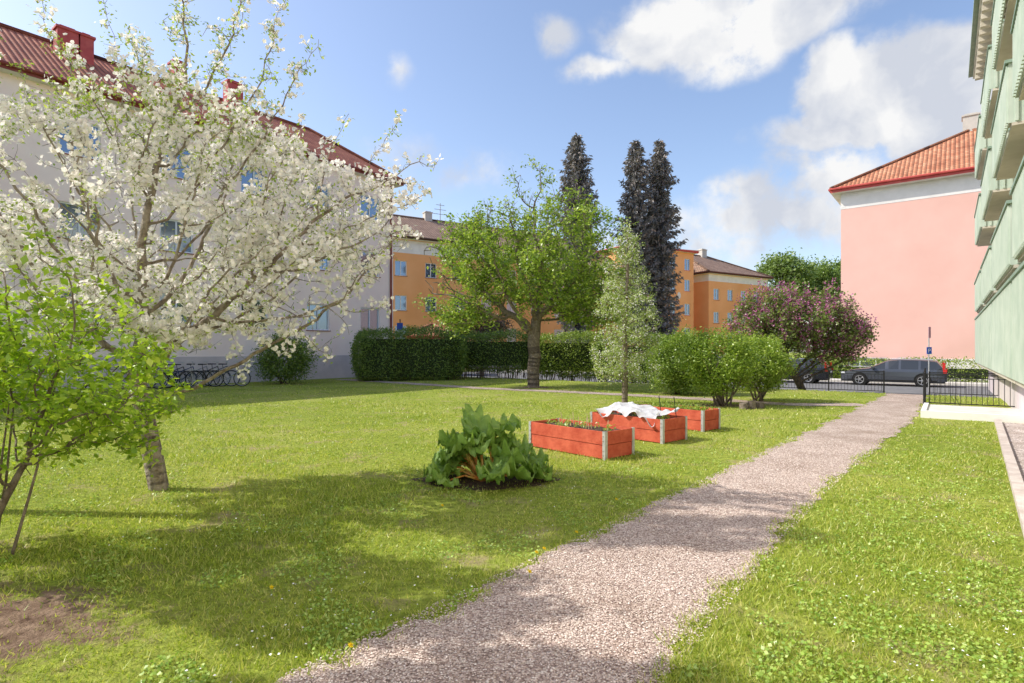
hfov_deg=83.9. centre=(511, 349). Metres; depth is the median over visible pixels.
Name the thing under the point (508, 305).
window
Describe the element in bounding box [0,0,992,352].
sky
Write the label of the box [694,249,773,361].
apartment building
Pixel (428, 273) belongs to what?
window
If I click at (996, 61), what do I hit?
balcony building
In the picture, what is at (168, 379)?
bicycle
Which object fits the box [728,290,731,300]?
window
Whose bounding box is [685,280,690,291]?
window
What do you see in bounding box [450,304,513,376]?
broadleaf tree
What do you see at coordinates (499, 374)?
metal fence
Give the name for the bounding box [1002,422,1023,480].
gravel strip
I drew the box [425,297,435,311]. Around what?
window
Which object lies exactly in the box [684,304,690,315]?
window
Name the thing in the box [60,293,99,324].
window
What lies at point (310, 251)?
apple tree
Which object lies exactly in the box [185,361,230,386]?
bicycle
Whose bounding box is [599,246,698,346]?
apartment building
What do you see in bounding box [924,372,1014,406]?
metal fence
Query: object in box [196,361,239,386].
bicycle
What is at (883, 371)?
metal fence
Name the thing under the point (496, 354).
hedge
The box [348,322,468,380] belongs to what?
hedge
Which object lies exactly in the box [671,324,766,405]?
multi stem shrub
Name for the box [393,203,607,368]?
apartment building
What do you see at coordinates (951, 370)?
hedge
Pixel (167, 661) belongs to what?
clover
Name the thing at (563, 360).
hedge
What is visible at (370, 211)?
window
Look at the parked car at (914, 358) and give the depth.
34.71 m
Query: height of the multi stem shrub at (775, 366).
2.214 m
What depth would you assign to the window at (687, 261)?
68.68 m
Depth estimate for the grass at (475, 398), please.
19.49 m
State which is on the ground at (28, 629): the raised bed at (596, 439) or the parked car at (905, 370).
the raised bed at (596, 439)
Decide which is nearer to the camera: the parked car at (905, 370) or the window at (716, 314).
the parked car at (905, 370)
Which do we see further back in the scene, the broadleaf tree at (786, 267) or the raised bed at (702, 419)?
the broadleaf tree at (786, 267)
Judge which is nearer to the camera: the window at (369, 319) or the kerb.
the kerb
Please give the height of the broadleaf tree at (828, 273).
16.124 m
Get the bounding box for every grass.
[10,376,1001,404]
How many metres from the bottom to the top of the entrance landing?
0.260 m
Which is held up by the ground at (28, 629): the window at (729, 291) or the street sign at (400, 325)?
the street sign at (400, 325)
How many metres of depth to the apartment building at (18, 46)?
25.34 m
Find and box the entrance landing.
[921,403,1023,423]
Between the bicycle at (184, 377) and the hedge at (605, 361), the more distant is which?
the hedge at (605, 361)
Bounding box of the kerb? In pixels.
[994,419,1023,536]
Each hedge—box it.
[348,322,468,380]
[461,327,528,378]
[539,328,605,381]
[589,332,678,383]
[826,354,988,382]
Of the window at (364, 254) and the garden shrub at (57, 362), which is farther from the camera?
the window at (364, 254)
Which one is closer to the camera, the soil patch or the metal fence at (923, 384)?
the soil patch
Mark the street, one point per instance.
(901, 388)
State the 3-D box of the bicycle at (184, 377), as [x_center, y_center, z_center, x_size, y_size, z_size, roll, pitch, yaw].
[-13.574,1.028,23.502,1.770,1.060,0.577,0,0,-21]
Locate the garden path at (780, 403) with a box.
[336,379,870,405]
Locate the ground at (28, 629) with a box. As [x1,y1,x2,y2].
[0,353,1023,682]
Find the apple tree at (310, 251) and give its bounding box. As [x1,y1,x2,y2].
[0,0,443,491]
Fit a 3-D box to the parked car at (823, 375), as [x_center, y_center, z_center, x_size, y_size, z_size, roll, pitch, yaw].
[16.464,1.222,34.192,4.795,1.480,2.120,0,0,38]
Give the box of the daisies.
[123,405,1023,682]
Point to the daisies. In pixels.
(627, 503)
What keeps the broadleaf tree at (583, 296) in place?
on the ground at (28, 629)
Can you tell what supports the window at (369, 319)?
in the apartment building at (18, 46)
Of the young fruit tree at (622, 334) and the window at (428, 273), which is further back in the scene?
the window at (428, 273)
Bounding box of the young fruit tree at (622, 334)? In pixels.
[585,217,667,402]
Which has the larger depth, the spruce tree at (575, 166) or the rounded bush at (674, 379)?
the spruce tree at (575, 166)
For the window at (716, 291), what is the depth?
71.40 m
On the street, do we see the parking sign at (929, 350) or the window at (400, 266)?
the parking sign at (929, 350)
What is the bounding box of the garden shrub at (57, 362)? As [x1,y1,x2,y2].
[0,209,202,554]
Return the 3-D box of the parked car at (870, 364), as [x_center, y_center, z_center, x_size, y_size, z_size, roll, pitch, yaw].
[22.593,1.222,37.492,4.795,1.480,2.120,0,0,38]
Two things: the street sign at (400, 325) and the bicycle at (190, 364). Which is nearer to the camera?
the bicycle at (190, 364)
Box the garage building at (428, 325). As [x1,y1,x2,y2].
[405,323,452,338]
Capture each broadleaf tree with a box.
[412,154,640,386]
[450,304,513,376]
[754,246,825,353]
[801,256,840,354]
[821,256,840,357]
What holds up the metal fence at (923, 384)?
on the ground at (28, 629)
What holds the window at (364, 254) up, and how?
in the apartment building at (18, 46)
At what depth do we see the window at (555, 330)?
64.02 m
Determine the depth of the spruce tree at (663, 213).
45.40 m
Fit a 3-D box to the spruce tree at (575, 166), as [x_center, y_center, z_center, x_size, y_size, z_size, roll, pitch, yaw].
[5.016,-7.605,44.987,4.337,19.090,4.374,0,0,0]
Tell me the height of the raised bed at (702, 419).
0.566 m
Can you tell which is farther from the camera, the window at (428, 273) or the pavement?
the window at (428, 273)
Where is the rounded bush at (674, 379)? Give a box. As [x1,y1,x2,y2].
[642,319,717,394]
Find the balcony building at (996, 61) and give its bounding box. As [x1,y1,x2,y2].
[968,0,1023,413]
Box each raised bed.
[529,415,634,460]
[590,397,686,443]
[643,399,720,431]
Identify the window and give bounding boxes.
[57,201,99,240]
[58,120,101,161]
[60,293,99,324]
[160,145,192,180]
[160,218,193,254]
[160,293,192,326]
[241,163,269,198]
[241,300,269,329]
[306,303,328,330]
[307,183,328,209]
[313,259,330,271]
[361,195,378,219]
[361,251,380,277]
[361,307,378,332]
[394,260,407,276]
[395,295,406,310]
[425,263,436,278]
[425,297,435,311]
[507,301,515,312]
[507,328,515,341]
[554,329,561,342]
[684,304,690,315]
[685,259,689,270]
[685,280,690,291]
[714,289,718,299]
[714,312,718,322]
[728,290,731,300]
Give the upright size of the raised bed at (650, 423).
0.751 m
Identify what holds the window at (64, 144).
in the apartment building at (18, 46)
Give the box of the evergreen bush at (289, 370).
[248,331,324,383]
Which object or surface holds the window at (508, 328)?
in the apartment building at (411, 273)
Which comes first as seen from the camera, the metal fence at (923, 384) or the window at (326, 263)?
the metal fence at (923, 384)
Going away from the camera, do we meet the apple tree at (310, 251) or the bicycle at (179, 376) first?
the apple tree at (310, 251)
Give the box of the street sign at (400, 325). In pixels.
[397,319,402,337]
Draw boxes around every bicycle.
[147,362,185,387]
[152,362,195,388]
[155,368,175,387]
[160,362,206,387]
[175,361,219,386]
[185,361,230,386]
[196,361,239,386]
[206,361,250,386]
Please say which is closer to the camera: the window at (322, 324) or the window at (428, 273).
the window at (322, 324)
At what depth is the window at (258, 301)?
27.98 m
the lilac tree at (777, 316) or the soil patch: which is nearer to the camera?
the soil patch
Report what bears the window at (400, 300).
in the apartment building at (411, 273)
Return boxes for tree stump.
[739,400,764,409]
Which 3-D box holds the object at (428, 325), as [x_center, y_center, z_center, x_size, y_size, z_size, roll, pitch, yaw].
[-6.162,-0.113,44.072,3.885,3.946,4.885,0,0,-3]
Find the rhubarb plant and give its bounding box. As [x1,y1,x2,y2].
[424,403,552,487]
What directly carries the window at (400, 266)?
in the apartment building at (411, 273)
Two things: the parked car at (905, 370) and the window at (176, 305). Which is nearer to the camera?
the window at (176, 305)
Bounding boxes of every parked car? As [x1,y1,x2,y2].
[753,358,832,383]
[836,357,890,366]
[841,359,947,386]
[867,357,942,366]
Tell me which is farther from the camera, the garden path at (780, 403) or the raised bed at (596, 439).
the garden path at (780, 403)
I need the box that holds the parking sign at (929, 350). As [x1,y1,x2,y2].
[927,327,931,391]
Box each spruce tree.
[555,132,602,373]
[610,140,661,342]
[638,138,688,346]
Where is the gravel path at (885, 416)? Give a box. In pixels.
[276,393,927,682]
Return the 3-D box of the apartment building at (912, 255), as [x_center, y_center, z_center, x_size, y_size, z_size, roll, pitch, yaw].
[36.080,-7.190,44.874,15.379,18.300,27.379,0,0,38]
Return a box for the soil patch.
[412,474,561,489]
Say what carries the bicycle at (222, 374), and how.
on the ground at (28, 629)
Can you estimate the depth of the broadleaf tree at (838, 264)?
87.02 m
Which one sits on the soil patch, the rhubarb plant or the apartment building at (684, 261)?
the rhubarb plant
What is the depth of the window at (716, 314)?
71.40 m
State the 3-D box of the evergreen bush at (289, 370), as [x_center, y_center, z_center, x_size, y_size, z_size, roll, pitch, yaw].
[-10.376,0.294,25.979,3.532,2.574,2.079,0,0,0]
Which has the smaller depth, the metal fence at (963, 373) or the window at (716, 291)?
the metal fence at (963, 373)
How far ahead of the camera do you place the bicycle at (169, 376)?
23.61 m
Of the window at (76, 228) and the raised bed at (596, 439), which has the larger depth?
the window at (76, 228)
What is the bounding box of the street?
[461,371,995,397]
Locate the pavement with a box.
[489,369,988,386]
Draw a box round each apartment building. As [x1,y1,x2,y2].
[0,22,404,392]
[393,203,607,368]
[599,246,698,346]
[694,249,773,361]
[828,112,988,381]
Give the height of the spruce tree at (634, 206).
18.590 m
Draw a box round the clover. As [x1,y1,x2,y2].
[0,446,1023,682]
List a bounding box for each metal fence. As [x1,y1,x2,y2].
[464,367,521,378]
[763,369,884,392]
[923,368,925,403]
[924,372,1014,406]
[929,371,997,395]
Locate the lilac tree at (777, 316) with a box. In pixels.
[722,277,878,389]
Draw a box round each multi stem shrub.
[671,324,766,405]
[727,330,801,400]

